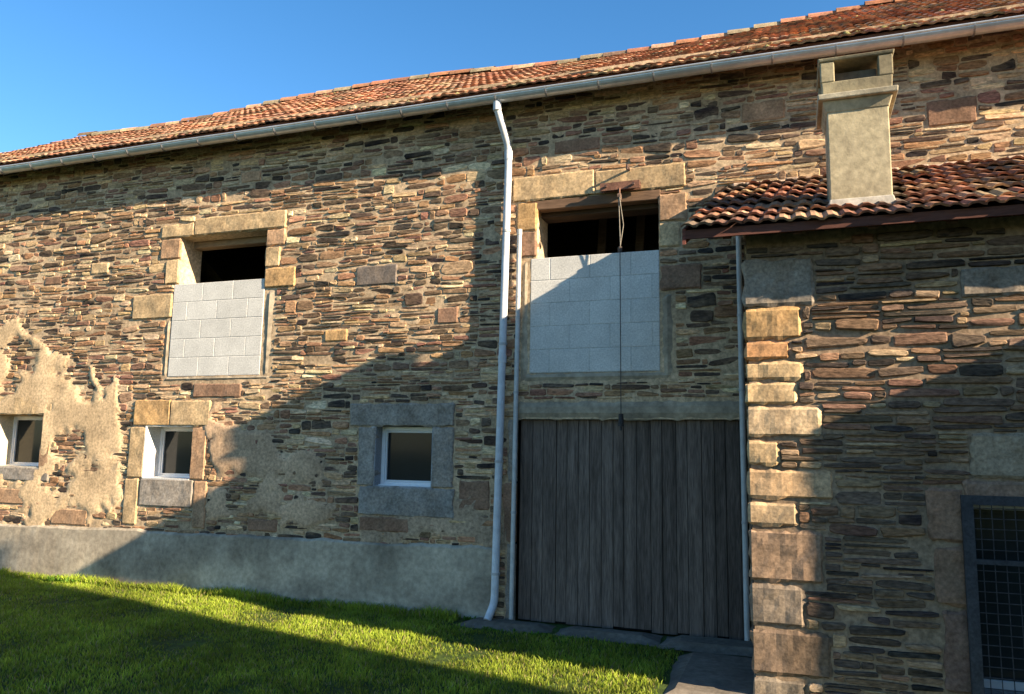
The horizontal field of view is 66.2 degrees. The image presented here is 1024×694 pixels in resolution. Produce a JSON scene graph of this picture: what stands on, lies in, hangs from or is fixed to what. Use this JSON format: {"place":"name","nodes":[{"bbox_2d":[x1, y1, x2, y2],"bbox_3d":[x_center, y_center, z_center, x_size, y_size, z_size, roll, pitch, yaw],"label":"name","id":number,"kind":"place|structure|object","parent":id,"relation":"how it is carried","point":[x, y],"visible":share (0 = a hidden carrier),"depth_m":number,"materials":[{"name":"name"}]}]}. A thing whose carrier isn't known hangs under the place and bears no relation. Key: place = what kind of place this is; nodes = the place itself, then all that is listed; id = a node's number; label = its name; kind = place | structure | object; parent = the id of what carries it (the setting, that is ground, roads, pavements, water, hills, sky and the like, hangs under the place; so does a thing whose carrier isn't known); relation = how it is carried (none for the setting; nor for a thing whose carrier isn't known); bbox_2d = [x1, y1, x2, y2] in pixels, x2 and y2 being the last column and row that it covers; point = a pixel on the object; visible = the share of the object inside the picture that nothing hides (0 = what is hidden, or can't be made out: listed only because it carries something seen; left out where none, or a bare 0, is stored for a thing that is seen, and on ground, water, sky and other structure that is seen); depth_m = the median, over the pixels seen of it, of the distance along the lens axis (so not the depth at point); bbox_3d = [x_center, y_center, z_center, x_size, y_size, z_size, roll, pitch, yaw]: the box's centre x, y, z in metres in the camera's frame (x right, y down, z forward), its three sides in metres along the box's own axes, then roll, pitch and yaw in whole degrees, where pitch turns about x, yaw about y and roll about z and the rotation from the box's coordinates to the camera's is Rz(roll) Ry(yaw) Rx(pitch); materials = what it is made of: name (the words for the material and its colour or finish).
{"place":"outdoors","nodes":[
{"label":"outdoors","id":0,"kind":"place"},
{"bbox_2d":[0,567,751,693],"bbox_3d":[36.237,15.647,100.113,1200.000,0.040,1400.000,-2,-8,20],"label":"ground","id":1,"kind":"structure","parent":0,"point":[444,658],"depth_m":6.40,"materials":[{"name":"green plant"}]},
{"bbox_2d":[0,0,1023,640],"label":"stone barn","id":2,"kind":"structure","parent":1,"relation":"on","point":[268,364],"depth_m":8.55,"materials":[{"name":"stone"}]},
{"bbox_2d":[6,416,431,486],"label":"window frames","id":3,"kind":"structure","parent":2,"relation":"in","point":[385,430],"depth_m":9.53,"materials":[{"name":"white plastic"}]},
{"bbox_2d":[14,420,431,480],"bbox_3d":[-3.798,1.225,9.594,6.325,0.651,0.042,-2,-8,21],"label":"window glass","id":4,"kind":"structure","parent":2,"relation":"in","point":[409,454],"depth_m":9.64,"materials":[{"name":"black glass"}]},
{"bbox_2d":[484,100,512,620],"bbox_3d":[-0.145,0.055,8.014,0.129,5.314,0.348,-4,-9,32],"label":"downpipe","id":5,"kind":"object","parent":2,"relation":"attached to","point":[502,343],"visible":1,"depth_m":8.04,"materials":[{"name":"white metal"}]},
{"bbox_2d":[0,15,1023,174],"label":"rain gutter","id":6,"kind":"object","parent":2,"relation":"attached to","point":[972,29],"visible":0.99,"depth_m":7.93,"materials":[{"name":"metal"}]},
{"bbox_2d":[509,229,521,619],"bbox_3d":[0.043,0.724,7.987,0.076,3.940,0.088,-2,-8,20],"label":"downpipe","id":7,"kind":"object","parent":2,"relation":"attached to","point":[515,434],"visible":1,"depth_m":7.95,"materials":[{"name":"white metal"}]},
{"bbox_2d":[600,164,640,430],"bbox_3d":[1.072,-0.509,7.746,0.400,2.653,0.167,-2,-8,20],"label":"pulley hoist","id":8,"kind":"object","parent":2,"relation":"attached to","point":[621,186],"visible":1,"depth_m":7.81,"materials":[{"name":"metal"}]},
{"bbox_2d":[518,420,750,640],"bbox_3d":[1.128,1.705,7.591,2.220,1.990,0.060,-2,-8,20],"label":"plank door","id":9,"kind":"structure","parent":2,"relation":"in","point":[638,527],"depth_m":7.55,"materials":[{"name":"grey wood"}]},
{"bbox_2d":[736,236,750,640],"bbox_3d":[2.127,0.653,7.237,0.060,4.010,0.100,-2,-8,20],"label":"downpipe","id":10,"kind":"object","parent":2,"relation":"attached to","point":[744,523],"visible":0.86,"depth_m":7.17,"materials":[{"name":"grey metal"}]},
{"bbox_2d":[681,155,1023,693],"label":"stone annex","id":11,"kind":"object","parent":1,"relation":"on","point":[884,397],"visible":0.95,"depth_m":5.34,"materials":[{"name":"stone"}]},
{"bbox_2d":[816,49,899,229],"bbox_3d":[2.596,-1.404,5.907,0.541,1.430,0.567,-2,-8,20],"label":"chimney","id":12,"kind":"object","parent":11,"relation":"on","point":[857,95],"visible":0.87,"depth_m":5.71,"materials":[{"name":"concrete"}]},
{"bbox_2d":[973,505,1023,690],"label":"window frame","id":13,"kind":"structure","parent":11,"relation":"in","point":[996,684],"depth_m":5.10,"materials":[{"name":"grey metal"}]},
{"bbox_2d":[974,509,1023,681],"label":"window grille","id":14,"kind":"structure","parent":11,"relation":"in","point":[985,513],"depth_m":5.17,"materials":[{"name":"black metal"}]},
{"bbox_2d":[0,0,870,152],"label":"sky","id":15,"kind":"structure","parent":0,"point":[69,68],"materials":[{"name":"blue"}]},
{"bbox_2d":[460,617,753,693],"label":"concrete path","id":16,"kind":"structure","parent":0,"point":[705,671],"depth_m":6.64,"materials":[{"name":"grey concrete"}]}
]}

